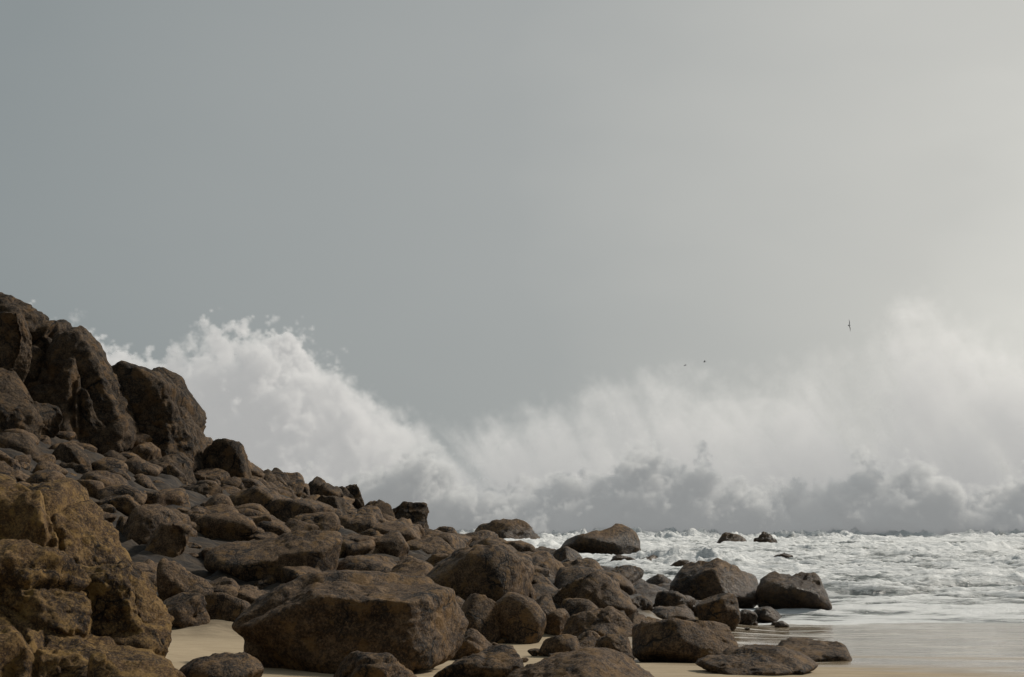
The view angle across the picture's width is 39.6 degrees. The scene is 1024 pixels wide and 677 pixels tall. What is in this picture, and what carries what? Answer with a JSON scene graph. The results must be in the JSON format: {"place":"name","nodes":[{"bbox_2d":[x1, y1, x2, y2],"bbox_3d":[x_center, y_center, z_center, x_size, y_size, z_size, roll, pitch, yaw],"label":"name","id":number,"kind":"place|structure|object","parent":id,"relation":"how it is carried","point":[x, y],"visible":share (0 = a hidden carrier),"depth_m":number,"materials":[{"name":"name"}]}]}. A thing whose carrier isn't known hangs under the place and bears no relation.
{"place":"outdoors","nodes":[
{"label":"outdoors","id":0,"kind":"place"},
{"bbox_2d":[0,429,701,628],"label":"rock field","id":1,"kind":"structure","parent":0,"point":[257,506],"depth_m":34.36,"materials":[{"name":"brown stone"}]},
{"bbox_2d":[425,553,450,565],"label":"boulder","id":2,"kind":"object","parent":1,"relation":"on","point":[433,559],"visible":0.15,"depth_m":31.99,"materials":[{"name":"brown stone"}]},
{"bbox_2d":[0,436,1023,676],"bbox_3d":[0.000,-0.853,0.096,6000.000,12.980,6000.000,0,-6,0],"label":"beach ground","id":3,"kind":"structure","parent":0,"point":[936,650],"depth_m":22.78,"materials":[{"name":"beige sand"}]},
{"bbox_2d":[0,472,185,676],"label":"ochre rock outcrop","id":4,"kind":"object","parent":3,"relation":"on","point":[78,594],"visible":1,"depth_m":12.71,"materials":[{"name":"stone"}]},
{"bbox_2d":[122,504,183,544],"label":"boulder","id":5,"kind":"object","parent":3,"relation":"on","point":[142,523],"visible":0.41,"depth_m":30.29,"materials":[{"name":"brown stone"}]},
{"bbox_2d":[145,522,191,557],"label":"boulder","id":6,"kind":"object","parent":3,"relation":"on","point":[170,539],"visible":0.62,"depth_m":29.28,"materials":[{"name":"brown stone"}]},
{"bbox_2d":[156,558,213,600],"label":"boulder","id":7,"kind":"object","parent":3,"relation":"on","point":[173,578],"visible":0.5,"depth_m":25.46,"materials":[{"name":"brown stone"}]},
{"bbox_2d":[0,292,428,528],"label":"rocky headland","id":8,"kind":"structure","parent":3,"relation":"on","point":[57,376],"depth_m":41.80,"materials":[{"name":"stone"}]},
{"bbox_2d":[179,652,263,676],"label":"boulder","id":9,"kind":"object","parent":3,"relation":"on","point":[239,664],"visible":0.97,"depth_m":13.23,"materials":[{"name":"brown stone"}]},
{"bbox_2d":[214,584,238,597],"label":"boulder","id":10,"kind":"object","parent":3,"relation":"on","point":[232,591],"visible":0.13,"depth_m":25.80,"materials":[{"name":"brown stone"}]},
{"bbox_2d":[243,641,258,657],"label":"boulder","id":11,"kind":"object","parent":3,"relation":"on","point":[250,648],"visible":0.05,"depth_m":15.49,"materials":[{"name":"brown stone"}]},
{"bbox_2d":[238,584,267,603],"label":"boulder","id":12,"kind":"object","parent":3,"relation":"on","point":[250,594],"visible":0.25,"depth_m":26.02,"materials":[{"name":"brown stone"}]},
{"bbox_2d":[204,530,342,581],"bbox_3d":[-4.787,4.662,28.733,2.802,1.580,1.956,3,-7,-21],"label":"boulder","id":13,"kind":"object","parent":3,"relation":"on","point":[253,560],"visible":0.66,"depth_m":28.14,"materials":[{"name":"brown stone"}]},
{"bbox_2d":[285,518,320,531],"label":"boulder","id":14,"kind":"object","parent":3,"relation":"on","point":[291,524],"visible":0.2,"depth_m":32.88,"materials":[{"name":"brown stone"}]},
{"bbox_2d":[232,570,468,673],"bbox_3d":[-1.786,3.258,15.977,2.582,1.278,1.760,0,-6,0],"label":"boulder","id":15,"kind":"object","parent":3,"relation":"on","point":[328,621],"visible":0.94,"depth_m":15.31,"materials":[{"name":"brown stone"}]},
{"bbox_2d":[336,554,396,572],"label":"boulder","id":16,"kind":"object","parent":3,"relation":"on","point":[376,562],"visible":0.34,"depth_m":29.45,"materials":[{"name":"brown stone"}]},
{"bbox_2d":[334,650,416,676],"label":"boulder","id":17,"kind":"object","parent":3,"relation":"on","point":[357,663],"visible":1,"depth_m":13.74,"materials":[{"name":"brown stone"}]},
{"bbox_2d":[375,530,409,556],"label":"boulder","id":18,"kind":"object","parent":3,"relation":"on","point":[393,543],"visible":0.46,"depth_m":32.85,"materials":[{"name":"brown stone"}]},
{"bbox_2d":[391,557,432,575],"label":"boulder","id":19,"kind":"object","parent":3,"relation":"on","point":[413,566],"visible":0.3,"depth_m":29.10,"materials":[{"name":"brown stone"}]},
{"bbox_2d":[451,628,491,659],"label":"boulder","id":20,"kind":"object","parent":3,"relation":"on","point":[475,641],"visible":0.39,"depth_m":18.37,"materials":[{"name":"brown stone"}]},
{"bbox_2d":[458,533,489,541],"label":"sea rock","id":21,"kind":"object","parent":3,"relation":"on","point":[474,538],"visible":0.09,"depth_m":49.60,"materials":[{"name":"brown stone"}]},
{"bbox_2d":[433,644,523,676],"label":"boulder","id":22,"kind":"object","parent":3,"relation":"on","point":[499,660],"visible":0.91,"depth_m":14.61,"materials":[{"name":"brown stone"}]},
{"bbox_2d":[426,544,536,601],"bbox_3d":[-0.835,4.980,28.915,2.683,1.619,2.307,0,-6,0],"label":"boulder","id":23,"kind":"object","parent":3,"relation":"on","point":[495,573],"visible":0.57,"depth_m":27.94,"materials":[{"name":"brown stone"}]},
{"bbox_2d":[461,593,501,642],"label":"boulder","id":24,"kind":"object","parent":3,"relation":"on","point":[481,612],"visible":0.5,"depth_m":22.26,"materials":[{"name":"brown stone"}]},
{"bbox_2d":[496,592,545,643],"bbox_3d":[0.057,4.544,22.511,1.023,1.051,0.621,-4,-8,33],"label":"boulder","id":25,"kind":"object","parent":3,"relation":"on","point":[522,619],"visible":0.66,"depth_m":22.27,"materials":[{"name":"brown stone"}]},
{"bbox_2d":[521,558,534,582],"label":"boulder","id":26,"kind":"object","parent":3,"relation":"on","point":[530,567],"visible":0.09,"depth_m":29.32,"materials":[{"name":"brown stone"}]},
{"bbox_2d":[531,572,557,588],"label":"boulder","id":27,"kind":"object","parent":3,"relation":"on","point":[539,578],"visible":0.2,"depth_m":30.32,"materials":[{"name":"brown stone"}]},
{"bbox_2d":[535,593,555,614],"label":"boulder","id":28,"kind":"object","parent":3,"relation":"on","point":[545,602],"visible":0.3,"depth_m":26.58,"materials":[{"name":"brown stone"}]},
{"bbox_2d":[544,608,569,635],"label":"boulder","id":29,"kind":"object","parent":3,"relation":"on","point":[556,619],"visible":0.46,"depth_m":23.70,"materials":[{"name":"brown stone"}]},
{"bbox_2d":[538,634,579,656],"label":"boulder","id":30,"kind":"object","parent":3,"relation":"on","point":[563,643],"visible":0.56,"depth_m":18.88,"materials":[{"name":"brown stone"}]},
{"bbox_2d":[506,647,653,676],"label":"flat rock","id":31,"kind":"object","parent":3,"relation":"on","point":[594,662],"visible":1,"depth_m":13.74,"materials":[{"name":"brown stone"}]},
{"bbox_2d":[562,557,602,569],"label":"boulder","id":32,"kind":"object","parent":3,"relation":"on","point":[589,562],"visible":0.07,"depth_m":39.08,"materials":[{"name":"brown stone"}]},
{"bbox_2d":[577,630,599,647],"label":"boulder","id":33,"kind":"object","parent":3,"relation":"on","point":[589,638],"visible":0.29,"depth_m":19.60,"materials":[{"name":"brown stone"}]},
{"bbox_2d":[552,571,637,617],"bbox_3d":[1.613,5.150,27.584,1.212,1.294,1.686,4,-8,-35],"label":"boulder","id":34,"kind":"object","parent":3,"relation":"on","point":[598,589],"visible":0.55,"depth_m":27.25,"materials":[{"name":"brown stone"}]},
{"bbox_2d":[562,606,632,636],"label":"boulder","id":35,"kind":"object","parent":3,"relation":"on","point":[601,622],"visible":0.6,"depth_m":22.56,"materials":[{"name":"brown stone"}]},
{"bbox_2d":[595,634,635,658],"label":"boulder","id":36,"kind":"object","parent":3,"relation":"on","point":[617,642],"visible":0.44,"depth_m":18.39,"materials":[{"name":"brown stone"}]},
{"bbox_2d":[609,565,645,585],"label":"boulder","id":37,"kind":"object","parent":3,"relation":"on","point":[627,572],"visible":0.28,"depth_m":39.56,"materials":[{"name":"brown stone"}]},
{"bbox_2d":[491,619,789,662],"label":"beach stones","id":38,"kind":"object","parent":3,"relation":"on","point":[533,652],"visible":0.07,"depth_m":22.20,"materials":[{"name":"brown stone"}]},
{"bbox_2d":[631,595,652,611],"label":"boulder","id":39,"kind":"object","parent":3,"relation":"on","point":[642,601],"visible":0.21,"depth_m":28.66,"materials":[{"name":"brown stone"}]},
{"bbox_2d":[629,612,659,625],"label":"boulder","id":40,"kind":"object","parent":3,"relation":"on","point":[635,618],"visible":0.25,"depth_m":24.99,"materials":[{"name":"brown stone"}]},
{"bbox_2d":[646,574,671,584],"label":"boulder","id":41,"kind":"object","parent":3,"relation":"on","point":[657,579],"visible":0.19,"depth_m":42.53,"materials":[{"name":"brown stone"}]},
{"bbox_2d":[653,590,695,608],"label":"boulder","id":42,"kind":"object","parent":3,"relation":"on","point":[670,598],"visible":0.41,"depth_m":31.62,"materials":[{"name":"brown stone"}]},
{"bbox_2d":[632,617,737,662],"bbox_3d":[2.088,3.853,17.809,1.320,0.751,1.003,-6,-9,43],"label":"boulder","id":43,"kind":"object","parent":3,"relation":"on","point":[673,639],"visible":0.85,"depth_m":17.56,"materials":[{"name":"brown stone"}]},
{"bbox_2d":[669,558,757,608],"bbox_3d":[5.450,6.750,37.695,2.256,1.868,1.785,5,-8,-39],"label":"boulder","id":44,"kind":"object","parent":3,"relation":"on","point":[699,580],"visible":0.62,"depth_m":37.32,"materials":[{"name":"brown stone"}]},
{"bbox_2d":[695,592,740,630],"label":"boulder","id":45,"kind":"object","parent":3,"relation":"on","point":[723,608],"visible":0.71,"depth_m":27.95,"materials":[{"name":"brown stone"}]},
{"bbox_2d":[739,609,757,624],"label":"boulder","id":46,"kind":"object","parent":3,"relation":"on","point":[749,617],"visible":0.5,"depth_m":31.80,"materials":[{"name":"brown stone"}]},
{"bbox_2d":[695,644,817,675],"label":"flat rock","id":47,"kind":"object","parent":3,"relation":"on","point":[762,659],"visible":0.94,"depth_m":15.21,"materials":[{"name":"brown stone"}]},
{"bbox_2d":[754,606,780,622],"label":"boulder","id":48,"kind":"object","parent":3,"relation":"on","point":[766,614],"visible":0.75,"depth_m":33.81,"materials":[{"name":"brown stone"}]},
{"bbox_2d":[756,571,831,609],"bbox_3d":[7.328,6.780,37.184,1.863,1.364,1.650,0,-6,0],"label":"boulder","id":49,"kind":"object","parent":3,"relation":"on","point":[775,590],"visible":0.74,"depth_m":36.76,"materials":[{"name":"brown stone"}]},
{"bbox_2d":[776,637,851,661],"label":"flat rock","id":50,"kind":"object","parent":3,"relation":"on","point":[821,651],"visible":0.52,"depth_m":18.09,"materials":[{"name":"brown stone"}]},
{"bbox_2d":[0,0,1023,497],"label":"sky","id":51,"kind":"structure","parent":0,"point":[386,248],"materials":[{"name":"grey"}]},
{"bbox_2d":[364,498,1023,624],"bbox_3d":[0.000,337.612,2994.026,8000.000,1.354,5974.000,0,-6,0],"label":"sea","id":52,"kind":"structure","parent":0,"point":[937,575],"depth_m":66.01,"materials":[{"name":"liquid"}]},
{"bbox_2d":[436,526,457,533],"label":"sea rock","id":53,"kind":"object","parent":52,"relation":"in","point":[447,529],"visible":0.09,"depth_m":49.76,"materials":[{"name":"brown stone"}]},
{"bbox_2d":[474,518,540,538],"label":"sea rock","id":54,"kind":"object","parent":52,"relation":"in","point":[503,528],"visible":0.56,"depth_m":92.39,"materials":[{"name":"brown stone"}]},
{"bbox_2d":[560,523,640,554],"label":"sea rock","id":55,"kind":"object","parent":52,"relation":"in","point":[617,539],"visible":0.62,"depth_m":71.50,"materials":[{"name":"brown stone"}]},
{"bbox_2d":[608,555,634,562],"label":"sea rock","id":56,"kind":"object","parent":52,"relation":"in","point":[618,557],"visible":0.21,"depth_m":58.34,"materials":[{"name":"brown stone"}]},
{"bbox_2d":[642,554,657,560],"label":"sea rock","id":57,"kind":"object","parent":52,"relation":"in","point":[651,557],"visible":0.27,"depth_m":58.60,"materials":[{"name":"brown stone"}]},
{"bbox_2d":[670,560,688,566],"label":"sea rock","id":58,"kind":"object","parent":52,"relation":"in","point":[678,563],"visible":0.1,"depth_m":57.09,"materials":[{"name":"brown stone"}]},
{"bbox_2d":[389,498,1023,533],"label":"breaking wave","id":59,"kind":"object","parent":52,"relation":"on","point":[647,515],"visible":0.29,"depth_m":104.22,"materials":[{"name":"liquid"}]},
{"bbox_2d":[717,532,746,542],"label":"sea rock","id":60,"kind":"object","parent":52,"relation":"in","point":[725,536],"visible":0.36,"depth_m":85.17,"materials":[{"name":"brown stone"}]},
{"bbox_2d":[754,531,777,542],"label":"sea rock","id":61,"kind":"object","parent":52,"relation":"in","point":[765,537],"visible":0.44,"depth_m":84.94,"materials":[{"name":"brown stone"}]},
{"bbox_2d":[774,553,792,557],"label":"sea rock","id":62,"kind":"object","parent":52,"relation":"in","point":[785,555],"visible":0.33,"depth_m":66.15,"materials":[{"name":"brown stone"}]}
]}

